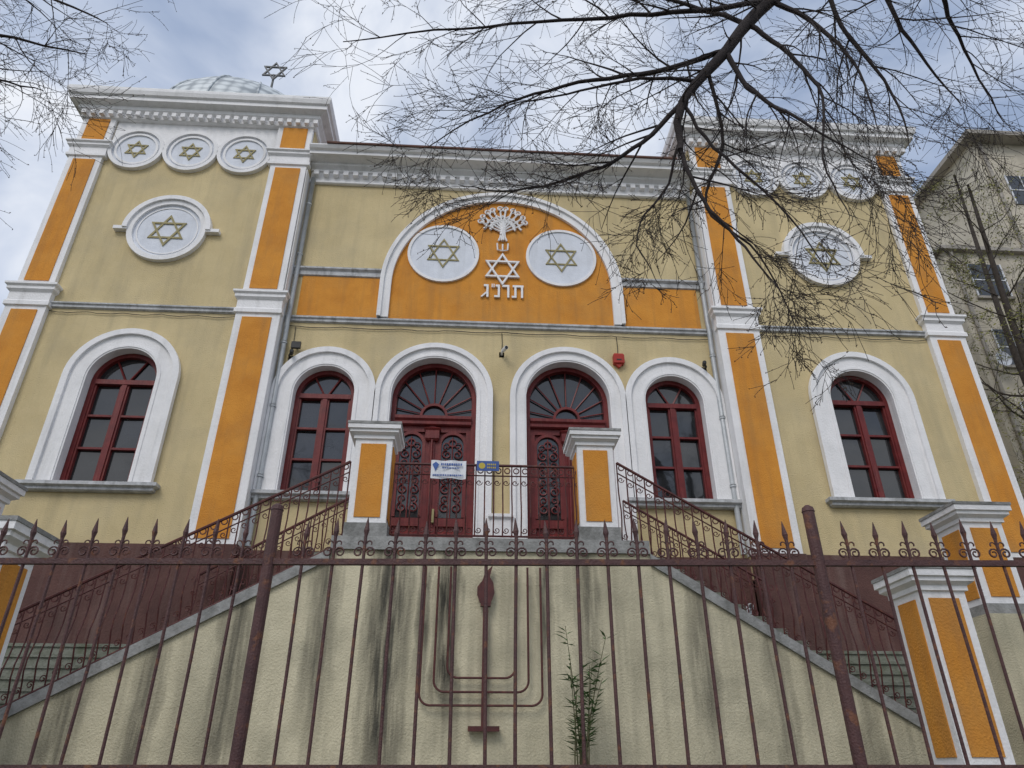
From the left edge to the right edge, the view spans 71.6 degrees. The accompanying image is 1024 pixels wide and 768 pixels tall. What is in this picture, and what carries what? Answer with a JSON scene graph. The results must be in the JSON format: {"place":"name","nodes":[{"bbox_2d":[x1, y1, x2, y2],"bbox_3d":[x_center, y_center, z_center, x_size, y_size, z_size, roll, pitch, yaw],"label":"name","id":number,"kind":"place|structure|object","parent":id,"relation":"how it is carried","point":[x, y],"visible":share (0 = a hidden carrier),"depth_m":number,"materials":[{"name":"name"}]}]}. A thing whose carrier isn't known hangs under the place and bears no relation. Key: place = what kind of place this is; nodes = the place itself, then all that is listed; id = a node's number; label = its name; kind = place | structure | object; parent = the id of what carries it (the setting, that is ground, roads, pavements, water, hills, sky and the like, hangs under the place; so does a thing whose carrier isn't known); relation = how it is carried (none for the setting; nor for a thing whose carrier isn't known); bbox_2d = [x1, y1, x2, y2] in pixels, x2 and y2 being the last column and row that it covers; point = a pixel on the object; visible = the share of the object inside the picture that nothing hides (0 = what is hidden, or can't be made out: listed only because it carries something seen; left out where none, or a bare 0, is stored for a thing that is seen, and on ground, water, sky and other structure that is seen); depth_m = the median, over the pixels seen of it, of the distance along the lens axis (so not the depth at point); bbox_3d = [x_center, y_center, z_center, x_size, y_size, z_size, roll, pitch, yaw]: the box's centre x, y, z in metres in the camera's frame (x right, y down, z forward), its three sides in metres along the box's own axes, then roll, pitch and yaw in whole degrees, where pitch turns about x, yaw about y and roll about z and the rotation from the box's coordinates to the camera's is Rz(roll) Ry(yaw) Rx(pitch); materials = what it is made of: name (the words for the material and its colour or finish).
{"place":"outdoors","nodes":[
{"label":"outdoors","id":0,"kind":"place"},
{"bbox_2d":[0,471,27,514],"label":"masonry pier","id":1,"kind":"structure","parent":0,"point":[11,489],"depth_m":8.92,"materials":[{"name":"beige paint"}]},
{"bbox_2d":[0,515,62,667],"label":"masonry pier","id":2,"kind":"structure","parent":0,"point":[18,532],"depth_m":6.32,"materials":[{"name":"white paint"}]},
{"bbox_2d":[343,420,405,535],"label":"masonry pier","id":3,"kind":"structure","parent":0,"point":[379,445],"depth_m":10.65,"materials":[{"name":"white paint"}]},
{"bbox_2d":[0,0,1023,316],"label":"sky","id":4,"kind":"structure","parent":0,"point":[204,38],"materials":[{"name":"white"}]},
{"bbox_2d":[563,427,621,539],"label":"masonry pier","id":5,"kind":"structure","parent":0,"point":[588,451],"depth_m":10.83,"materials":[{"name":"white paint"}]},
{"bbox_2d":[871,567,1015,764],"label":"masonry pier","id":6,"kind":"structure","parent":0,"point":[942,734],"depth_m":7.47,"materials":[{"name":"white paint"}]},
{"bbox_2d":[916,159,1023,496],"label":"budding tree","id":7,"kind":"object","parent":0,"point":[1009,315],"visible":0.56,"depth_m":16.98,"materials":[{"name":"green plant"}]},
{"bbox_2d":[918,501,1023,764],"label":"masonry pier","id":8,"kind":"structure","parent":0,"point":[976,518],"depth_m":9.21,"materials":[{"name":"beige paint"}]},
{"label":"yard ground","id":9,"kind":"structure","parent":0,"visible":0},
{"bbox_2d":[0,535,929,764],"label":"entrance staircase","id":10,"kind":"structure","parent":9,"relation":"on","point":[94,708],"depth_m":9.39,"materials":[{"name":"beige paint"}]},
{"bbox_2d":[0,461,350,707],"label":"iron balustrade","id":11,"kind":"object","parent":10,"relation":"on","point":[110,570],"visible":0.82,"depth_m":9.79,"materials":[{"name":"brown metal"}]},
{"bbox_2d":[189,497,348,613],"bbox_3d":[-3.866,2.891,11.409,2.430,2.434,0.114,2,-29,-3],"label":"iron balustrade","id":12,"kind":"object","parent":10,"relation":"on","point":[281,533],"visible":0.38,"depth_m":11.57,"materials":[{"name":"brown metal"}]},
{"bbox_2d":[418,566,543,731],"bbox_3d":[-0.403,3.490,9.514,1.630,2.100,0.140,2,-29,-3],"label":"menorah","id":13,"kind":"object","parent":10,"relation":"attached to","point":[480,591],"depth_m":9.43,"materials":[{"name":"metal"}]},
{"bbox_2d":[389,462,576,538],"bbox_3d":[-0.358,1.721,10.636,2.868,1.148,0.114,2,-29,-3],"label":"iron balustrade","id":14,"kind":"object","parent":10,"relation":"on","point":[493,476],"visible":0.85,"depth_m":10.69,"materials":[{"name":"brown metal"}]},
{"bbox_2d":[430,460,465,479],"bbox_3d":[-0.960,1.296,10.735,0.530,0.298,0.034,2,-29,-3],"label":"notice banner","id":15,"kind":"object","parent":14,"relation":"attached to","point":[448,469],"visible":1,"depth_m":10.73,"materials":[{"name":"white plastic"}]},
{"bbox_2d":[477,461,498,470],"bbox_3d":[-0.367,1.248,10.811,0.340,0.160,0.014,2,-29,-3],"label":"blue plaque","id":16,"kind":"object","parent":14,"relation":"attached to","point":[487,465],"visible":1,"depth_m":10.81,"materials":[{"name":"blue metal"}]},
{"bbox_2d":[622,500,775,626],"bbox_3d":[3.126,3.094,11.785,2.430,2.432,0.114,2,-29,-3],"label":"iron balustrade","id":17,"kind":"object","parent":10,"relation":"on","point":[681,534],"visible":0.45,"depth_m":11.95,"materials":[{"name":"brown metal"}]},
{"bbox_2d":[746,603,753,613],"bbox_3d":[3.930,3.683,11.695,0.102,0.149,0.333,-5,-29,8],"label":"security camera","id":18,"kind":"object","parent":17,"relation":"attached to","point":[750,608],"visible":0.55,"depth_m":11.74,"materials":[{"name":"plastic"}]},
{"bbox_2d":[616,462,916,713],"bbox_3d":[3.962,3.030,10.246,4.690,4.012,0.114,2,-29,-3],"label":"iron balustrade","id":19,"kind":"object","parent":10,"relation":"on","point":[839,588],"visible":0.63,"depth_m":10.35,"materials":[{"name":"brown metal"}]},
{"bbox_2d":[0,123,978,615],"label":"walls","id":20,"kind":"structure","parent":9,"relation":"on","point":[356,227],"depth_m":14.31,"materials":[{"name":"beige paint"}]},
{"bbox_2d":[288,349,293,358],"bbox_3d":[-4.310,-0.578,13.843,0.102,0.149,0.333,8,-30,-15],"label":"security camera","id":21,"kind":"object","parent":20,"relation":"attached to","point":[291,352],"visible":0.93,"depth_m":13.80,"materials":[{"name":"plastic"}]},
{"bbox_2d":[291,341,300,348],"bbox_3d":[-4.246,-0.741,13.995,0.180,0.140,0.160,2,-29,-3],"label":"flood light","id":22,"kind":"object","parent":20,"relation":"attached to","point":[295,344],"visible":1,"depth_m":13.93,"materials":[{"name":"plastic"}]},
{"bbox_2d":[15,265,954,509],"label":"storey bands and sills","id":23,"kind":"object","parent":20,"relation":"attached to","point":[262,494],"visible":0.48,"depth_m":14.00,"materials":[{"name":"grey stone"}]},
{"bbox_2d":[59,354,914,538],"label":"doors and window frames","id":24,"kind":"structure","parent":20,"relation":"attached to","point":[432,432],"depth_m":13.50,"materials":[{"name":"red wood"}]},
{"bbox_2d":[70,360,904,519],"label":"window panes","id":25,"kind":"object","parent":24,"relation":"attached to","point":[119,465],"visible":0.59,"depth_m":13.60,"materials":[{"name":"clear glass"}]},
{"bbox_2d":[49,310,924,352],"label":"cables","id":26,"kind":"object","parent":20,"relation":"attached to","point":[492,332],"visible":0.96,"depth_m":14.49,"materials":[{"name":"plastic"}]},
{"bbox_2d":[112,133,872,283],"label":"roundels","id":27,"kind":"object","parent":20,"relation":"attached to","point":[539,257],"visible":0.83,"depth_m":15.53,"materials":[{"name":"paint"}]},
{"bbox_2d":[124,140,861,523],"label":"stars","id":28,"kind":"object","parent":20,"relation":"attached to","point":[168,222],"visible":0.85,"depth_m":15.57,"materials":[{"name":"paint"}]},
{"bbox_2d":[245,177,746,554],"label":"drain pipes","id":29,"kind":"object","parent":20,"relation":"attached to","point":[260,474],"visible":0.94,"depth_m":13.97,"materials":[{"name":"grey metal"}]},
{"bbox_2d":[327,141,676,159],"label":"roof","id":30,"kind":"structure","parent":20,"relation":"on","point":[482,149],"depth_m":16.20,"materials":[{"name":"brown tile"}]},
{"bbox_2d":[170,75,283,94],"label":"dome","id":31,"kind":"structure","parent":30,"relation":"on","point":[225,83],"depth_m":17.88,"materials":[{"name":"metal"}]},
{"bbox_2d":[262,62,286,87],"bbox_3d":[-7.146,-8.743,21.044,0.693,2.300,0.167,2,-29,-3],"label":"star finial","id":32,"kind":"object","parent":31,"relation":"on","point":[274,77],"visible":0.56,"depth_m":21.33,"materials":[{"name":"metal"}]},
{"bbox_2d":[478,206,527,298],"bbox_3d":[-0.204,-2.918,15.486,1.128,2.510,0.085,2,-29,-3],"label":"tree and star emblem","id":33,"kind":"object","parent":20,"relation":"attached to","point":[501,220],"visible":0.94,"depth_m":15.61,"materials":[{"name":"white paint"}]},
{"bbox_2d":[499,346,507,357],"bbox_3d":[-0.168,-0.659,14.176,0.102,0.149,0.333,8,-30,-15],"label":"security camera","id":34,"kind":"object","parent":20,"relation":"attached to","point":[504,348],"visible":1,"depth_m":14.15,"materials":[{"name":"plastic"}]},
{"bbox_2d":[0,85,1023,557],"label":"mouldings","id":35,"kind":"object","parent":20,"relation":"attached to","point":[626,405],"visible":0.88,"depth_m":14.25,"materials":[{"name":"white paint"}]},
{"bbox_2d":[69,84,912,126],"bbox_3d":[-0.372,-4.933,19.700,19.920,0.047,6.740,2,-29,-3],"label":"roof flashing","id":36,"kind":"object","parent":35,"relation":"on","point":[330,97],"visible":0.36,"depth_m":16.46,"materials":[{"name":"white metal"}]},
{"bbox_2d":[81,108,905,192],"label":"dentils","id":37,"kind":"object","parent":35,"relation":"on","point":[245,119],"visible":0.76,"depth_m":16.34,"materials":[{"name":"white paint"}]},
{"bbox_2d":[0,118,1023,551],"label":"orange panels","id":38,"kind":"object","parent":20,"relation":"attached to","point":[414,296],"visible":0.8,"depth_m":14.71,"materials":[{"name":"paint"}]},
{"bbox_2d":[612,353,624,368],"bbox_3d":[2.150,-0.464,14.316,0.220,0.320,0.115,2,-29,-3],"label":"alarm siren","id":39,"kind":"object","parent":20,"relation":"attached to","point":[618,359],"visible":1,"depth_m":14.28,"materials":[{"name":"plastic"}]},
{"bbox_2d":[702,360,706,370],"bbox_3d":[3.879,-0.365,14.297,0.102,0.149,0.333,-5,-29,8],"label":"security camera","id":40,"kind":"object","parent":20,"relation":"attached to","point":[704,362],"visible":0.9,"depth_m":14.25,"materials":[{"name":"plastic"}]},
{"bbox_2d":[9,542,1023,650],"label":"plinth","id":41,"kind":"structure","parent":9,"relation":"on","point":[64,577],"depth_m":11.58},
{"bbox_2d":[554,626,616,764],"bbox_3d":[0.895,3.863,8.694,0.606,1.744,0.657,22,-36,-35],"label":"slender shrub","id":42,"kind":"object","parent":9,"relation":"on","point":[588,728],"visible":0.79,"depth_m":8.64,"materials":[{"name":"green plant"}]},
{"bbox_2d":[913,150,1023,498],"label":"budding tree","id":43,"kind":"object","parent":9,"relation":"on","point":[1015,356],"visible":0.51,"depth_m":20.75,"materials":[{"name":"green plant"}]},
{"bbox_2d":[913,129,1023,495],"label":"apartment block","id":44,"kind":"structure","parent":9,"relation":"on","point":[1012,143],"depth_m":25.12,"materials":[{"name":"beige paint"}]},
{"bbox_2d":[967,176,1023,414],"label":"window frames","id":45,"kind":"structure","parent":44,"relation":"in","point":[1007,182],"depth_m":23.46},
{"bbox_2d":[968,176,1023,405],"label":"window panes","id":46,"kind":"structure","parent":44,"relation":"in","point":[1020,198],"depth_m":23.51,"materials":[{"name":"clear glass"}]},
{"bbox_2d":[996,352,1011,367],"bbox_3d":[14.918,-0.729,21.630,0.478,0.511,0.469,-25,-37,38],"label":"satellite dish","id":47,"kind":"object","parent":44,"relation":"attached to","point":[1008,362],"visible":0.63,"depth_m":21.58,"materials":[{"name":"paint"}]},
{"label":"ground","id":48,"kind":"structure","parent":0,"visible":0},
{"bbox_2d":[0,0,176,229],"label":"bare tree","id":49,"kind":"object","parent":48,"relation":"on","point":[20,38],"visible":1,"depth_m":8.61,"materials":[{"name":"brown plant"}]},
{"bbox_2d":[265,0,1023,413],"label":"bare tree","id":50,"kind":"object","parent":48,"relation":"on","point":[697,78],"visible":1,"depth_m":7.22,"materials":[{"name":"brown plant"}]},
{"bbox_3d":[0.185,2.670,3.122,40.000,1.700,0.400,0,-29,0],"label":"masonry","id":51,"kind":"object","parent":48,"relation":"on","visible":0},
{"bbox_2d":[0,503,1023,767],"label":"iron fence","id":52,"kind":"object","parent":51,"relation":"on","point":[268,561],"visible":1,"depth_m":3.88,"materials":[{"name":"brown metal"}]}
]}

